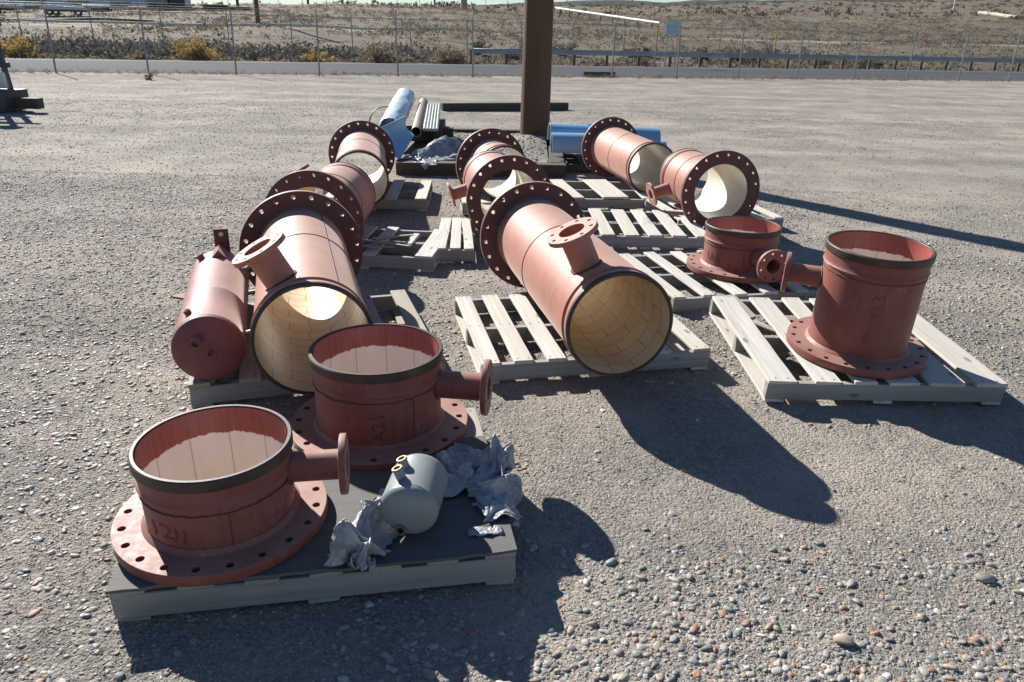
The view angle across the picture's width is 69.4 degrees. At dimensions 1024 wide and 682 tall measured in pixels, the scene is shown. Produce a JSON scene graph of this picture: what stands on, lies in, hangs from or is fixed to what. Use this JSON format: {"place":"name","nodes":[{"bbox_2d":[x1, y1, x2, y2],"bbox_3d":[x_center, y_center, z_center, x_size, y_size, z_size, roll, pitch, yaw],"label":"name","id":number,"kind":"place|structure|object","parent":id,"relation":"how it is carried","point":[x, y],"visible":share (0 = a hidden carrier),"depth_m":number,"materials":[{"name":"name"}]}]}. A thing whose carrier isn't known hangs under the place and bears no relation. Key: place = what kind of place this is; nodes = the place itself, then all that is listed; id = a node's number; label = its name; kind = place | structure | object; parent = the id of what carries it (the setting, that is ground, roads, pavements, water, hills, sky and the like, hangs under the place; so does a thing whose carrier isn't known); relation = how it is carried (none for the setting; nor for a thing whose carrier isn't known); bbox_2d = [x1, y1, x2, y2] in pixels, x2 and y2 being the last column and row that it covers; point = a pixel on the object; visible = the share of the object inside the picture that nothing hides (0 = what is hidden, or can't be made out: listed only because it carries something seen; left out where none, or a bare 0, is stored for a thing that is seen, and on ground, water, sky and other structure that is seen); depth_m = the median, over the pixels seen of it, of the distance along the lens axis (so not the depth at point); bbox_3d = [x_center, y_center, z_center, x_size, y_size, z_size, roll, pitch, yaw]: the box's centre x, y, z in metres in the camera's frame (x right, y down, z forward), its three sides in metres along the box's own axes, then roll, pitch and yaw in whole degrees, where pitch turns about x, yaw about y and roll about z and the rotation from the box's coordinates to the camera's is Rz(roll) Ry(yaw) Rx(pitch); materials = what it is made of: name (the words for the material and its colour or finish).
{"place":"outdoors","nodes":[
{"label":"outdoors","id":0,"kind":"place"},
{"bbox_2d":[191,0,688,5],"label":"sky","id":1,"kind":"structure","parent":0,"point":[290,2],"materials":[{"name":"white"}]},
{"bbox_2d":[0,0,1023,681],"bbox_3d":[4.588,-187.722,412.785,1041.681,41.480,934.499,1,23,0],"label":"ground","id":2,"kind":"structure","parent":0,"point":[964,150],"depth_m":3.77,"materials":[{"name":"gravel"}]},
{"bbox_2d":[0,6,21,13],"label":"flatbed trailer","id":3,"kind":"object","parent":2,"relation":"on","point":[9,8],"visible":0.7,"depth_m":84.19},
{"bbox_2d":[0,35,39,57],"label":"rabbitbrush","id":4,"kind":"object","parent":2,"relation":"on","point":[15,49],"visible":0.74,"depth_m":36.72,"materials":[{"name":"yellow plant"}]},
{"bbox_2d":[0,21,44,111],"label":"steel skid frame","id":5,"kind":"object","parent":2,"relation":"on","point":[13,99],"visible":1,"depth_m":14.60,"materials":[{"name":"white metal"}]},
{"bbox_2d":[40,7,90,15],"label":"flatbed trailer","id":6,"kind":"object","parent":2,"relation":"on","point":[81,10],"visible":0.73,"depth_m":81.46,"materials":[{"name":"white paint"}]},
{"bbox_2d":[1,17,151,21],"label":"dark pipeline","id":7,"kind":"object","parent":2,"relation":"on","point":[120,19],"visible":0.51,"depth_m":63.62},
{"bbox_2d":[0,0,190,9],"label":"metal shed","id":8,"kind":"structure","parent":2,"relation":"on","point":[61,3],"depth_m":114.37,"materials":[{"name":"metal"}]},
{"bbox_2d":[24,0,46,9],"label":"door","id":9,"kind":"structure","parent":8,"relation":"in","point":[27,2],"depth_m":113.10,"materials":[{"name":"metal"}]},
{"bbox_2d":[67,0,89,6],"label":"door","id":10,"kind":"structure","parent":8,"relation":"in","point":[73,3],"depth_m":114.48,"materials":[{"name":"metal"}]},
{"bbox_2d":[110,1,131,9],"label":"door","id":11,"kind":"structure","parent":8,"relation":"in","point":[125,3],"depth_m":116.03,"materials":[{"name":"metal"}]},
{"bbox_2d":[81,5,111,10],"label":"pipe stack","id":12,"kind":"object","parent":2,"relation":"on","point":[106,7],"visible":0.55,"depth_m":100.51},
{"bbox_2d":[126,51,151,59],"bbox_3d":[-19.238,-14.693,38.212,1.362,0.588,1.429,1,23,0],"label":"dry bush","id":13,"kind":"object","parent":2,"relation":"on","point":[139,57],"visible":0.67,"depth_m":38.13,"materials":[{"name":"brown plant"}]},
{"bbox_2d":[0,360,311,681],"bbox_3d":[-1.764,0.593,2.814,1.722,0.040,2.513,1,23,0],"label":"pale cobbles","id":14,"kind":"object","parent":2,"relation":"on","point":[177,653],"visible":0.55,"depth_m":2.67,"materials":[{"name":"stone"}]},
{"bbox_2d":[146,0,166,8],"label":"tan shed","id":15,"kind":"structure","parent":2,"relation":"on","point":[156,2],"depth_m":102.36,"materials":[{"name":"metal"}]},
{"bbox_2d":[148,4,174,9],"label":"pipe stack","id":16,"kind":"object","parent":2,"relation":"on","point":[162,6],"visible":0.77,"depth_m":102.23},
{"bbox_2d":[147,41,184,59],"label":"sagebrush","id":17,"kind":"object","parent":2,"relation":"on","point":[167,51],"visible":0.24,"depth_m":40.82,"materials":[{"name":"grey plant"}]},
{"bbox_2d":[167,0,185,6],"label":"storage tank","id":18,"kind":"object","parent":2,"relation":"on","point":[177,3],"visible":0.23,"depth_m":102.87,"materials":[{"name":"metal"}]},
{"bbox_2d":[174,7,202,9],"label":"pipe stack","id":19,"kind":"object","parent":2,"relation":"on","point":[181,8],"visible":0.82,"depth_m":102.44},
{"bbox_2d":[164,36,226,60],"bbox_3d":[-16.470,-15.219,38.660,3.247,1.346,2.692,1,23,0],"label":"rabbitbrush","id":20,"kind":"object","parent":2,"relation":"on","point":[189,54],"visible":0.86,"depth_m":38.50,"materials":[{"name":"yellow plant"}]},
{"bbox_2d":[203,4,227,10],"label":"pipe stack","id":21,"kind":"object","parent":2,"relation":"on","point":[208,6],"visible":0.73,"depth_m":102.72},
{"bbox_2d":[0,29,452,62],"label":"willow thicket","id":22,"kind":"object","parent":2,"relation":"on","point":[62,47],"visible":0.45,"depth_m":42.96,"materials":[{"name":"plant"}]},
{"bbox_2d":[0,18,489,31],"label":"pale pipeline","id":23,"kind":"object","parent":2,"relation":"on","point":[147,23],"visible":0.6,"depth_m":63.91,"materials":[{"name":"metal"}]},
{"bbox_2d":[233,48,270,60],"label":"sagebrush","id":24,"kind":"object","parent":2,"relation":"on","point":[243,54],"visible":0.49,"depth_m":41.51,"materials":[{"name":"grey plant"}]},
{"bbox_2d":[254,0,260,26],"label":"utility pole","id":25,"kind":"object","parent":2,"relation":"on","point":[256,7],"depth_m":66.13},
{"bbox_2d":[105,408,516,621],"bbox_3d":[-0.672,0.569,2.748,1.224,0.143,1.026,-3,23,-10],"label":"wooden pallet","id":26,"kind":"object","parent":2,"relation":"on","point":[445,549],"visible":0.27,"depth_m":2.34,"materials":[{"name":"grey wood"}]},
{"bbox_2d":[110,404,349,586],"bbox_3d":[-0.917,0.455,2.427,0.762,0.300,0.673,1,23,0],"label":"pipe spool","id":27,"kind":"object","parent":26,"relation":"on","point":[228,493],"visible":1,"depth_m":2.33,"materials":[{"name":"red metal"}]},
{"bbox_2d":[290,323,492,470],"bbox_3d":[-0.498,0.192,3.047,0.835,0.360,0.732,1,23,0],"label":"pipe spool","id":28,"kind":"object","parent":26,"relation":"on","point":[387,395],"visible":0.94,"depth_m":2.92,"materials":[{"name":"red metal"}]},
{"bbox_2d":[323,433,511,570],"bbox_3d":[-0.324,0.495,2.535,0.320,0.173,0.828,20,29,37],"label":"bubble wrap","id":29,"kind":"object","parent":26,"relation":"on","point":[364,536],"visible":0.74,"depth_m":2.39,"materials":[{"name":"plastic"}]},
{"bbox_2d":[380,453,447,535],"bbox_3d":[-0.322,0.492,2.446,0.192,0.227,0.258,4,23,6],"label":"grey tank","id":30,"kind":"object","parent":29,"relation":"on","point":[411,500],"visible":1,"depth_m":2.36,"materials":[{"name":"metal"}]},
{"bbox_2d":[430,442,523,526],"bbox_3d":[-0.089,0.526,2.741,0.375,0.223,0.522,-17,29,-38],"label":"bubble wrap","id":31,"kind":"object","parent":26,"relation":"on","point":[505,496],"visible":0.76,"depth_m":2.65,"materials":[{"name":"plastic"}]},
{"bbox_2d":[467,525,503,536],"bbox_3d":[-0.088,0.627,2.445,0.116,0.011,0.044,-2,23,-8],"label":"plastic scrap","id":32,"kind":"object","parent":26,"relation":"on","point":[479,531],"visible":1,"depth_m":2.44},
{"bbox_2d":[188,290,444,407],"bbox_3d":[-1.096,-0.005,4.121,1.227,0.128,1.131,-6,24,-17],"label":"wooden pallet","id":33,"kind":"object","parent":2,"relation":"on","point":[250,383],"visible":0.22,"depth_m":3.57,"materials":[{"name":"brown wood"}]},
{"bbox_2d":[170,228,254,379],"bbox_3d":[-1.569,-0.232,3.895,0.441,0.442,1.275,-6,24,-16],"label":"pressure tank","id":34,"kind":"object","parent":33,"relation":"on","point":[208,339],"visible":0.91,"depth_m":3.47,"materials":[{"name":"metal"}]},
{"bbox_2d":[232,190,372,394],"bbox_3d":[-1.087,-0.318,3.916,0.736,0.807,1.522,-5,24,-16],"label":"flanged pipe","id":35,"kind":"object","parent":33,"relation":"on","point":[290,249],"visible":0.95,"depth_m":3.84,"materials":[{"name":"metal"}]},
{"bbox_2d":[298,49,341,61],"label":"rabbitbrush","id":36,"kind":"object","parent":2,"relation":"on","point":[311,56],"visible":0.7,"depth_m":40.25,"materials":[{"name":"yellow plant"}]},
{"bbox_2d":[323,180,432,210],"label":"wooden pallet","id":37,"kind":"object","parent":2,"relation":"on","point":[420,193],"visible":0.48,"depth_m":7.57,"materials":[{"name":"brown wood"}]},
{"bbox_2d":[328,120,394,204],"bbox_3d":[-1.559,-1.812,7.645,0.736,0.736,1.600,-3,23,-10],"label":"flanged pipe","id":38,"kind":"object","parent":37,"relation":"on","point":[363,137],"visible":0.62,"depth_m":8.06,"materials":[{"name":"metal"}]},
{"bbox_2d":[353,40,411,62],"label":"dry bush","id":39,"kind":"object","parent":2,"relation":"on","point":[376,54],"visible":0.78,"depth_m":40.93,"materials":[{"name":"brown plant"}]},
{"bbox_2d":[354,226,450,271],"bbox_3d":[-1.093,-0.779,5.910,1.091,0.180,0.844,3,23,4],"label":"wooden pallet","id":40,"kind":"object","parent":2,"relation":"on","point":[377,243],"visible":0.61,"depth_m":5.74,"materials":[{"name":"brown wood"}]},
{"bbox_2d":[265,162,375,243],"bbox_3d":[-1.440,-1.063,5.854,0.736,0.736,1.000,2,23,0],"label":"flanged pipe","id":41,"kind":"object","parent":40,"relation":"on","point":[349,187],"visible":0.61,"depth_m":5.36,"materials":[{"name":"metal"}]},
{"bbox_2d":[423,104,440,130],"bbox_3d":[-1.183,-3.336,10.999,0.215,0.194,1.974,0,23,-4],"label":"strip bundle","id":42,"kind":"object","parent":2,"relation":"on","point":[432,118],"visible":1,"depth_m":10.83,"materials":[{"name":"metal"}]},
{"bbox_2d":[425,43,471,63],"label":"dry bush","id":43,"kind":"object","parent":2,"relation":"on","point":[442,55],"visible":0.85,"depth_m":41.82,"materials":[{"name":"brown plant"}]},
{"bbox_2d":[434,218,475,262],"bbox_3d":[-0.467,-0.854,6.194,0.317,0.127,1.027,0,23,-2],"label":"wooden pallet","id":44,"kind":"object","parent":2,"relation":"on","point":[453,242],"visible":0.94,"depth_m":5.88,"materials":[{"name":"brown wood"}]},
{"bbox_2d":[460,191,494,214],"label":"wooden pallet","id":45,"kind":"object","parent":2,"relation":"on","point":[486,199],"visible":0.12,"depth_m":7.30,"materials":[{"name":"brown wood"}]},
{"bbox_2d":[456,128,526,200],"bbox_3d":[-0.151,-1.740,7.478,0.736,0.736,0.550,-5,23,-15],"label":"flanged pipe","id":46,"kind":"object","parent":45,"relation":"on","point":[492,139],"visible":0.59,"depth_m":7.57,"materials":[{"name":"red metal"}]},
{"bbox_2d":[396,128,565,177],"bbox_3d":[-0.333,-2.880,10.909,2.256,0.265,3.741,1,23,0],"label":"timber crib","id":47,"kind":"object","parent":2,"relation":"on","point":[554,166],"visible":0.27,"depth_m":9.34,"materials":[{"name":"wood"}]},
{"bbox_2d":[381,116,413,159],"bbox_3d":[-1.545,-2.679,9.701,0.351,0.440,1.007,3,23,3],"label":"curved sheet","id":48,"kind":"object","parent":47,"relation":"on","point":[400,134],"visible":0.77,"depth_m":9.78,"materials":[{"name":"blue plastic"}]},
{"bbox_2d":[406,126,453,141],"bbox_3d":[-1.376,-3.082,11.000,1.010,0.203,0.204,0,23,-3],"label":"timber","id":49,"kind":"object","parent":47,"relation":"on","point":[428,135],"visible":0.33,"depth_m":10.92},
{"bbox_2d":[379,87,414,126],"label":"wrapped pipe","id":50,"kind":"object","parent":49,"relation":"on","point":[401,103],"visible":0.78,"depth_m":10.93,"materials":[{"name":"white plastic"}]},
{"bbox_2d":[411,98,427,136],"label":"brown pipe","id":51,"kind":"object","parent":49,"relation":"on","point":[416,129],"visible":0.97,"depth_m":10.77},
{"bbox_2d":[402,136,464,169],"bbox_3d":[-0.894,-2.559,9.853,0.800,0.281,1.651,10,24,20],"label":"grey tarp","id":52,"kind":"object","parent":47,"relation":"on","point":[443,148],"visible":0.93,"depth_m":9.68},
{"bbox_2d":[433,118,445,139],"bbox_3d":[-1.105,-3.249,11.303,0.124,0.161,1.463,0,23,-3],"label":"dark block","id":53,"kind":"object","parent":47,"relation":"on","point":[438,133],"depth_m":10.68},
{"bbox_2d":[445,131,548,161],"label":"crib gravel","id":54,"kind":"structure","parent":47,"relation":"in","point":[467,135],"depth_m":10.82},
{"bbox_2d":[469,39,492,54],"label":"sagebrush","id":55,"kind":"object","parent":2,"relation":"on","point":[479,44],"visible":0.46,"depth_m":51.31,"materials":[{"name":"green plant"}]},
{"bbox_2d":[446,150,550,231],"bbox_3d":[-0.142,-1.356,6.591,0.803,0.736,0.980,-3,23,-11],"label":"flanged pipe","id":56,"kind":"object","parent":2,"relation":"on","point":[482,168],"visible":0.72,"depth_m":6.12,"materials":[{"name":"red metal"}]},
{"bbox_2d":[441,102,568,110],"bbox_3d":[-0.140,-5.450,17.202,3.064,0.174,0.164,-6,24,-17],"label":"timber","id":57,"kind":"object","parent":2,"relation":"on","point":[494,106],"visible":0.78,"depth_m":17.03,"materials":[{"name":"wood"}]},
{"bbox_2d":[0,67,1016,81],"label":"fence weeds","id":58,"kind":"object","parent":2,"relation":"on","point":[416,74],"visible":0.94,"depth_m":29.73,"materials":[{"name":"yellow plant"}]},
{"bbox_2d":[494,46,522,60],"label":"sagebrush","id":59,"kind":"object","parent":2,"relation":"on","point":[512,56],"visible":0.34,"depth_m":49.37,"materials":[{"name":"grey plant"}]},
{"bbox_2d":[0,304,1023,681],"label":"pea gravel","id":60,"kind":"structure","parent":2,"relation":"on","point":[912,572],"depth_m":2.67,"materials":[{"name":"gravel"}]},
{"bbox_2d":[0,170,1023,382],"bbox_3d":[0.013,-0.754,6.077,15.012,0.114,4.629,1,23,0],"label":"grey gravel","id":61,"kind":"structure","parent":2,"relation":"on","point":[392,275],"depth_m":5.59,"materials":[{"name":"gravel"}]},
{"bbox_2d":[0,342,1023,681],"bbox_3d":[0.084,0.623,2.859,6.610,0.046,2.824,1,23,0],"label":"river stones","id":62,"kind":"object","parent":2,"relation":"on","point":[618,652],"visible":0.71,"depth_m":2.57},
{"bbox_2d":[0,3,1023,70],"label":"sagebrush scrub","id":63,"kind":"object","parent":2,"relation":"on","point":[200,27],"visible":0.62,"depth_m":68.52,"materials":[{"name":"green plant"}]},
{"bbox_2d":[0,1,1023,70],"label":"dry grass","id":64,"kind":"structure","parent":2,"relation":"on","point":[627,35],"depth_m":79.07,"materials":[{"name":"beige plant"}]},
{"bbox_2d":[0,0,1023,80],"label":"chain link fence","id":65,"kind":"object","parent":2,"relation":"on","point":[395,40],"visible":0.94,"depth_m":29.01,"materials":[{"name":"metal"}]},
{"bbox_2d":[0,99,1023,209],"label":"coarse gravel","id":66,"kind":"structure","parent":2,"relation":"on","point":[138,114],"depth_m":12.34,"materials":[{"name":"gravel"}]},
{"bbox_2d":[12,1,1020,69],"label":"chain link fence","id":67,"kind":"object","parent":2,"relation":"on","point":[289,11],"visible":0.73,"depth_m":44.44,"materials":[{"name":"metal"}]},
{"bbox_2d":[23,0,1023,20],"bbox_3d":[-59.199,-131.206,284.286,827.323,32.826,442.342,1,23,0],"label":"hill scrub","id":68,"kind":"object","parent":2,"relation":"on","point":[719,11],"visible":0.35,"depth_m":161.80,"materials":[{"name":"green plant"}]},
{"bbox_2d":[520,0,553,150],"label":"utility pole","id":69,"kind":"object","parent":2,"relation":"on","point":[536,66],"visible":0.87,"depth_m":10.86,"materials":[{"name":"wood"}]},
{"bbox_2d":[552,42,578,49],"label":"sagebrush","id":70,"kind":"object","parent":2,"relation":"on","point":[560,46],"visible":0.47,"depth_m":53.30,"materials":[{"name":"grey plant"}]},
{"bbox_2d":[563,153,595,171],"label":"wooden pallet","id":71,"kind":"object","parent":2,"relation":"on","point":[574,162],"visible":0.19,"depth_m":9.81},
{"bbox_2d":[550,133,640,152],"bbox_3d":[1.104,-2.601,9.782,1.163,0.276,0.351,1,23,-2],"label":"pipe shell","id":72,"kind":"object","parent":71,"relation":"on","point":[566,142],"visible":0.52,"depth_m":9.62,"materials":[{"name":"blue plastic"}]},
{"bbox_2d":[547,123,660,143],"bbox_3d":[1.268,-2.858,10.247,1.522,0.293,0.431,0,23,-3],"label":"pipe shell","id":73,"kind":"object","parent":71,"relation":"on","point":[652,134],"visible":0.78,"depth_m":10.11,"materials":[{"name":"blue plastic"}]},
{"bbox_2d":[454,294,710,383],"bbox_3d":[0.352,-0.063,4.346,1.258,0.128,1.062,-3,23,-11],"label":"wooden pallet","id":74,"kind":"object","parent":2,"relation":"on","point":[480,339],"visible":0.52,"depth_m":4.04,"materials":[{"name":"brown wood"}]},
{"bbox_2d":[480,181,672,376],"bbox_3d":[0.330,-0.439,4.259,0.736,0.829,1.715,-4,23,-12],"label":"flanged pipe","id":75,"kind":"object","parent":74,"relation":"on","point":[606,310],"visible":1,"depth_m":3.94,"materials":[{"name":"red"}]},
{"bbox_2d":[582,71,615,76],"bbox_3d":[3.728,-11.460,31.803,1.470,0.222,0.203,-5,23,-15],"label":"timber","id":76,"kind":"object","parent":2,"relation":"on","point":[588,73],"visible":0.73,"depth_m":31.69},
{"bbox_2d":[555,7,660,27],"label":"white pipeline","id":77,"kind":"object","parent":2,"relation":"on","point":[615,16],"visible":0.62,"depth_m":107.71,"materials":[{"name":"paint"}]},
{"bbox_2d":[550,179,666,209],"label":"wooden pallet","id":78,"kind":"object","parent":2,"relation":"on","point":[612,195],"visible":0.54,"depth_m":7.92,"materials":[{"name":"brown wood"}]},
{"bbox_2d":[581,117,672,192],"bbox_3d":[1.355,-2.122,8.535,0.736,0.736,1.570,-3,23,-9],"label":"flanged pipe","id":79,"kind":"object","parent":78,"relation":"on","point":[614,147],"visible":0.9,"depth_m":8.57,"materials":[{"name":"red metal"}]},
{"bbox_2d":[228,0,1018,15],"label":"wire fence","id":80,"kind":"object","parent":2,"relation":"on","point":[724,5],"visible":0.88,"depth_m":152.74,"materials":[{"name":"metal"}]},
{"bbox_2d":[616,56,655,65],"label":"sagebrush","id":81,"kind":"object","parent":2,"relation":"on","point":[627,60],"visible":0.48,"depth_m":47.34,"materials":[{"name":"grey plant"}]},
{"bbox_2d":[577,208,704,249],"bbox_3d":[1.127,-1.021,6.690,1.167,0.127,1.009,1,23,-1],"label":"wooden pallet","id":82,"kind":"object","parent":2,"relation":"on","point":[629,228],"visible":0.69,"depth_m":6.46,"materials":[{"name":"brown wood"}]},
{"bbox_2d":[640,59,660,66],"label":"dry bush","id":83,"kind":"object","parent":2,"relation":"on","point":[649,63],"visible":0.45,"depth_m":46.67,"materials":[{"name":"brown plant"}]},
{"bbox_2d":[654,25,658,66],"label":"marker post","id":84,"kind":"object","parent":2,"relation":"on","point":[657,33],"visible":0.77,"depth_m":43.12,"materials":[{"name":"metal"}]},
{"bbox_2d":[321,543,1023,681],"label":"cobbles","id":85,"kind":"object","parent":2,"relation":"on","point":[653,663],"visible":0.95,"depth_m":2.22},
{"bbox_2d":[692,47,711,62],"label":"sagebrush","id":86,"kind":"object","parent":2,"relation":"on","point":[704,50],"visible":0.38,"depth_m":53.85,"materials":[{"name":"grey plant"}]},
{"bbox_2d":[644,198,783,226],"bbox_3d":[1.961,-1.256,7.303,1.058,0.129,0.930,-3,23,-10],"label":"wooden pallet","id":87,"kind":"object","parent":2,"relation":"on","point":[668,206],"visible":0.29,"depth_m":7.19,"materials":[{"name":"brown wood"}]},
{"bbox_2d":[646,148,759,230],"bbox_3d":[1.744,-1.478,6.958,0.821,0.736,0.840,-3,23,-10],"label":"flanged pipe","id":88,"kind":"object","parent":87,"relation":"on","point":[731,187],"visible":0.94,"depth_m":6.82,"materials":[{"name":"red metal"}]},
{"bbox_2d":[619,250,816,312],"bbox_3d":[1.516,-0.459,5.363,1.227,0.129,1.056,-4,23,-12],"label":"wooden pallet","id":89,"kind":"object","parent":2,"relation":"on","point":[680,302],"visible":0.44,"depth_m":5.02,"materials":[{"name":"brown wood"}]},
{"bbox_2d":[686,216,786,283],"bbox_3d":[1.637,-0.659,5.260,0.723,0.325,0.825,1,23,0],"label":"pipe spool","id":90,"kind":"object","parent":89,"relation":"on","point":[740,249],"visible":0.96,"depth_m":5.11,"materials":[{"name":"red metal"}]},
{"bbox_2d":[470,48,1023,71],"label":"guard rail","id":91,"kind":"object","parent":2,"relation":"on","point":[744,55],"visible":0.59,"depth_m":45.96,"materials":[{"name":"metal"}]},
{"bbox_2d":[740,47,774,62],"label":"sagebrush","id":92,"kind":"object","parent":2,"relation":"on","point":[752,51],"visible":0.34,"depth_m":55.02,"materials":[{"name":"grey plant"}]},
{"bbox_2d":[761,47,781,53],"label":"sagebrush","id":93,"kind":"object","parent":2,"relation":"on","point":[768,49],"visible":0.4,"depth_m":59.56,"materials":[{"name":"grey plant"}]},
{"bbox_2d":[807,59,834,67],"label":"sagebrush","id":94,"kind":"object","parent":2,"relation":"on","point":[825,62],"visible":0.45,"depth_m":51.83,"materials":[{"name":"grey plant"}]},
{"bbox_2d":[833,633,853,645],"bbox_3d":[0.998,0.900,2.229,0.059,0.033,0.041,1,23,0],"label":"stone","id":95,"kind":"object","parent":2,"relation":"on","point":[844,639],"visible":1,"depth_m":2.22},
{"bbox_2d":[709,296,1007,404],"bbox_3d":[1.845,0.019,4.160,1.197,0.128,1.132,1,25,-1],"label":"wooden pallet","id":96,"kind":"object","parent":2,"relation":"on","point":[952,371],"visible":0.66,"depth_m":3.79,"materials":[{"name":"brown wood"}]},
{"bbox_2d":[780,230,936,378],"bbox_3d":[1.800,-0.225,3.841,0.785,0.575,0.699,2,26,0],"label":"pipe spool","id":97,"kind":"object","parent":96,"relation":"on","point":[870,286],"visible":1,"depth_m":3.71,"materials":[{"name":"red metal"}]},
{"bbox_2d":[845,60,878,68],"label":"sagebrush","id":98,"kind":"object","parent":2,"relation":"on","point":[859,65],"visible":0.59,"depth_m":53.81,"materials":[{"name":"grey plant"}]},
{"bbox_2d":[975,572,994,582],"bbox_3d":[1.601,0.803,2.505,0.059,0.031,0.046,1,23,0],"label":"stone","id":99,"kind":"object","parent":2,"relation":"on","point":[984,577],"visible":1,"depth_m":2.50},
{"bbox_2d":[977,11,1018,19],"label":"hill pipe","id":100,"kind":"object","parent":2,"relation":"on","point":[997,14],"visible":0.89,"depth_m":157.61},
{"bbox_2d":[0,58,1023,80],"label":"road","id":101,"kind":"structure","parent":0,"point":[392,68],"depth_m":35.62,"materials":[{"name":"asphalt"}]},
{"bbox_2d":[38,59,969,71],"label":"road edge line","id":102,"kind":"object","parent":101,"relation":"on","point":[500,65],"visible":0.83,"depth_m":39.46,"materials":[{"name":"paint"}]},
{"bbox_2d":[664,21,680,66],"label":"road sign","id":103,"kind":"object","parent":101,"relation":"on","point":[671,31],"visible":0.74,"depth_m":42.60,"materials":[{"name":"metal"}]},
{"bbox_2d":[10,71,1023,126],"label":"gravel","id":104,"kind":"structure","parent":0,"point":[177,76],"depth_m":21.68,"materials":[{"name":"gravel"}]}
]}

